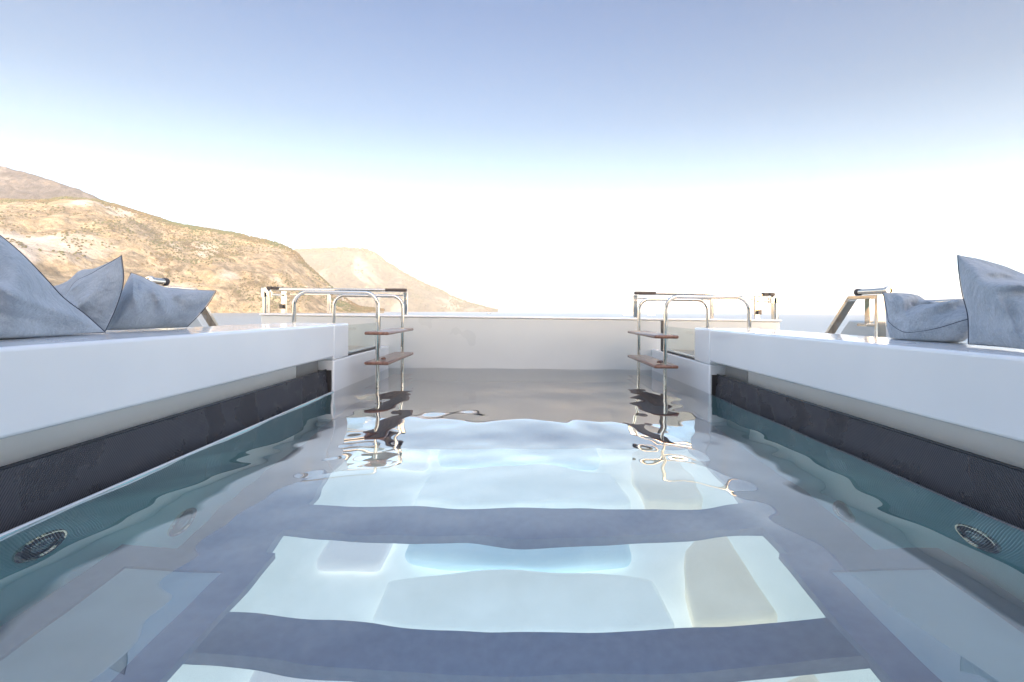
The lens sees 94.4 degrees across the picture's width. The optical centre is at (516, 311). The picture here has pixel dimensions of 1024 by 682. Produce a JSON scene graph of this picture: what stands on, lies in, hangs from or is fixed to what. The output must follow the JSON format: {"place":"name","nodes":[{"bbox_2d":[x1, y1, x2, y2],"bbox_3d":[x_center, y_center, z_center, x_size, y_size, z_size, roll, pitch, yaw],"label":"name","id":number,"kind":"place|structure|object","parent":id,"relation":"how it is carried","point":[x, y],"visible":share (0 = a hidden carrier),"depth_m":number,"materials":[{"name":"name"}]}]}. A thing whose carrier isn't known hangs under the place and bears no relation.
{"place":"outdoors","nodes":[
{"label":"outdoors","id":0,"kind":"place"},
{"bbox_2d":[0,166,104,200],"bbox_3d":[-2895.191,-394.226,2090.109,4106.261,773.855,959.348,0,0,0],"label":"mountain","id":1,"kind":"structure","parent":0,"point":[16,184],"depth_m":2192.03,"materials":[{"name":"beige stone"}]},
{"bbox_2d":[0,391,333,537],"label":"pool basin","id":2,"kind":"object","parent":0,"point":[8,532],"visible":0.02,"depth_m":1.38,"materials":[{"name":"stone"}]},
{"bbox_2d":[0,368,1023,681],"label":"pool water","id":3,"kind":"structure","parent":2,"relation":"in","point":[452,524],"depth_m":0.97,"materials":[{"name":"blue liquid"}]},
{"bbox_2d":[259,313,781,369],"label":"end wall","id":4,"kind":"structure","parent":2,"relation":"on","point":[513,342],"depth_m":4.15,"materials":[{"name":"paint"}]},
{"bbox_2d":[261,286,407,314],"bbox_3d":[-2.432,-0.212,6.297,1.215,0.465,4.982,0,0,-21],"label":"guard rail","id":5,"kind":"object","parent":4,"relation":"on","point":[266,293],"visible":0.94,"depth_m":4.20,"materials":[{"name":"silver metal"}]},
{"bbox_2d":[633,289,779,318],"bbox_3d":[2.530,-0.163,6.297,1.209,0.466,5.019,0,0,22],"label":"guard rail","id":6,"kind":"object","parent":4,"relation":"on","point":[773,300],"visible":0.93,"depth_m":4.20,"materials":[{"name":"silver metal"}]},
{"bbox_2d":[0,199,383,312],"bbox_3d":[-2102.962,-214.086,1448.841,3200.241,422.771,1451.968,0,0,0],"label":"hillside","id":7,"kind":"structure","parent":0,"point":[221,278],"depth_m":1456.02,"materials":[{"name":"beige soil"}]},
{"bbox_2d":[0,196,384,311],"bbox_3d":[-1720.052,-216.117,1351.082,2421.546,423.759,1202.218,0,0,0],"label":"hillside scrub","id":8,"kind":"object","parent":7,"relation":"on","point":[355,307],"visible":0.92,"depth_m":1686.13,"materials":[{"name":"beige plant"}]},
{"bbox_2d":[297,247,497,311],"bbox_3d":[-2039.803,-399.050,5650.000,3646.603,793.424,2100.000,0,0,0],"label":"headland","id":9,"kind":"structure","parent":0,"point":[350,277],"depth_m":5453.19,"materials":[{"name":"beige soil"}]},
{"bbox_2d":[293,246,498,311],"bbox_3d":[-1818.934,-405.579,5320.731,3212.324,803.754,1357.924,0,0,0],"label":"headland scrub","id":10,"kind":"object","parent":9,"relation":"on","point":[396,267],"visible":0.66,"depth_m":5666.04,"materials":[{"name":"beige plant"}]},
{"bbox_2d":[0,0,1023,313],"label":"sky","id":11,"kind":"structure","parent":0,"point":[503,155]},
{"bbox_2d":[348,346,694,355],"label":"deck","id":12,"kind":"structure","parent":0,"point":[690,352],"depth_m":3.94,"materials":[{"name":"brown wood"}]},
{"bbox_2d":[122,276,218,325],"bbox_3d":[-2.096,0.143,0.438,0.365,0.664,5.877,0,0,0],"label":"side rail","id":13,"kind":"object","parent":12,"relation":"on","point":[207,315],"visible":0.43,"depth_m":2.81,"materials":[{"name":"silver metal"}]},
{"bbox_2d":[176,318,202,327],"bbox_3d":[-2.311,0.437,0.375,0.160,0.869,6.750,0,0,0],"label":"bulwark","id":14,"kind":"object","parent":12,"relation":"on","point":[195,323],"depth_m":3.35,"materials":[{"name":"paint"}]},
{"bbox_2d":[0,323,388,533],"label":"pool coaming","id":15,"kind":"object","parent":12,"relation":"attached to","point":[84,415],"visible":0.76,"depth_m":1.44,"materials":[{"name":"grey"}]},
{"bbox_2d":[0,235,105,338],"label":"cushion","id":16,"kind":"object","parent":15,"relation":"on","point":[34,302],"visible":1,"depth_m":1.31,"materials":[{"name":"fabric"}]},
{"bbox_2d":[54,255,123,330],"bbox_3d":[-1.548,-0.064,1.605,0.348,0.265,0.216,0,0,23],"label":"cushion","id":17,"kind":"object","parent":15,"relation":"on","point":[93,294],"visible":0.41,"depth_m":1.61,"materials":[{"name":"fabric"}]},
{"bbox_2d":[107,273,215,329],"bbox_3d":[-1.426,-0.041,1.888,0.242,0.221,0.386,0,0,0],"label":"cushion","id":18,"kind":"object","parent":15,"relation":"on","point":[144,303],"visible":0.98,"depth_m":1.82,"materials":[{"name":"fabric"}]},
{"bbox_2d":[292,290,413,386],"bbox_3d":[-1.170,0.503,3.465,0.666,1.288,0.760,0,0,0],"label":"pool ladder","id":19,"kind":"object","parent":15,"relation":"attached to","point":[388,359],"visible":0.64,"depth_m":3.12,"materials":[{"name":"silver metal"}]},
{"bbox_2d":[348,323,379,355],"bbox_3d":[-1.152,0.172,3.566,0.030,0.252,0.818,0,0,0],"label":"glass screen","id":20,"kind":"object","parent":15,"relation":"on","point":[360,351],"visible":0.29,"depth_m":3.50,"materials":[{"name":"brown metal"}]},
{"bbox_2d":[652,328,1023,528],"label":"pool coaming","id":21,"kind":"object","parent":12,"relation":"attached to","point":[945,418],"visible":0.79,"depth_m":1.52,"materials":[{"name":"grey"}]},
{"bbox_2d":[661,321,694,359],"bbox_3d":[1.214,0.201,3.566,0.030,0.252,0.818,0,0,0],"label":"glass screen","id":22,"kind":"object","parent":21,"relation":"on","point":[675,353],"visible":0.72,"depth_m":3.72,"materials":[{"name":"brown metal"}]},
{"bbox_2d":[628,295,750,388],"bbox_3d":[1.228,0.531,3.465,0.666,1.284,0.760,0,0,0],"label":"pool ladder","id":23,"kind":"object","parent":21,"relation":"attached to","point":[663,364],"visible":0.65,"depth_m":3.12,"materials":[{"name":"silver metal"}]},
{"bbox_2d":[882,292,967,341],"bbox_3d":[1.591,0.013,1.742,0.249,0.194,0.407,0,0,0],"label":"cushion","id":24,"kind":"object","parent":21,"relation":"on","point":[909,316],"visible":0.75,"depth_m":1.73,"materials":[{"name":"fabric"}]},
{"bbox_2d":[957,255,1023,348],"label":"cushion","id":25,"kind":"object","parent":21,"relation":"on","point":[993,295],"visible":1,"depth_m":1.41,"materials":[{"name":"fabric"}]},
{"bbox_2d":[840,320,889,336],"bbox_3d":[2.369,0.495,0.375,0.160,0.869,6.750,0,0,0],"label":"bulwark","id":26,"kind":"object","parent":12,"relation":"on","point":[851,327],"visible":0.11,"depth_m":3.25,"materials":[{"name":"paint"}]},
{"bbox_2d":[825,286,954,336],"bbox_3d":[2.158,0.194,0.438,0.365,0.662,5.877,0,0,0],"label":"side rail","id":27,"kind":"object","parent":12,"relation":"on","point":[879,324],"visible":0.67,"depth_m":2.72,"materials":[{"name":"silver metal"}]},
{"bbox_2d":[197,312,874,333],"bbox_3d":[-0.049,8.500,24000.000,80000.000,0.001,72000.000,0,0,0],"label":"sea","id":28,"kind":"structure","parent":0,"point":[813,322],"depth_m":986.24,"materials":[{"name":"liquid"}]},
{"bbox_2d":[623,311,632,314],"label":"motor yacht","id":29,"kind":"object","parent":28,"relation":"on","point":[629,312],"visible":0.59,"depth_m":1496.00,"materials":[{"name":"white"}]}
]}

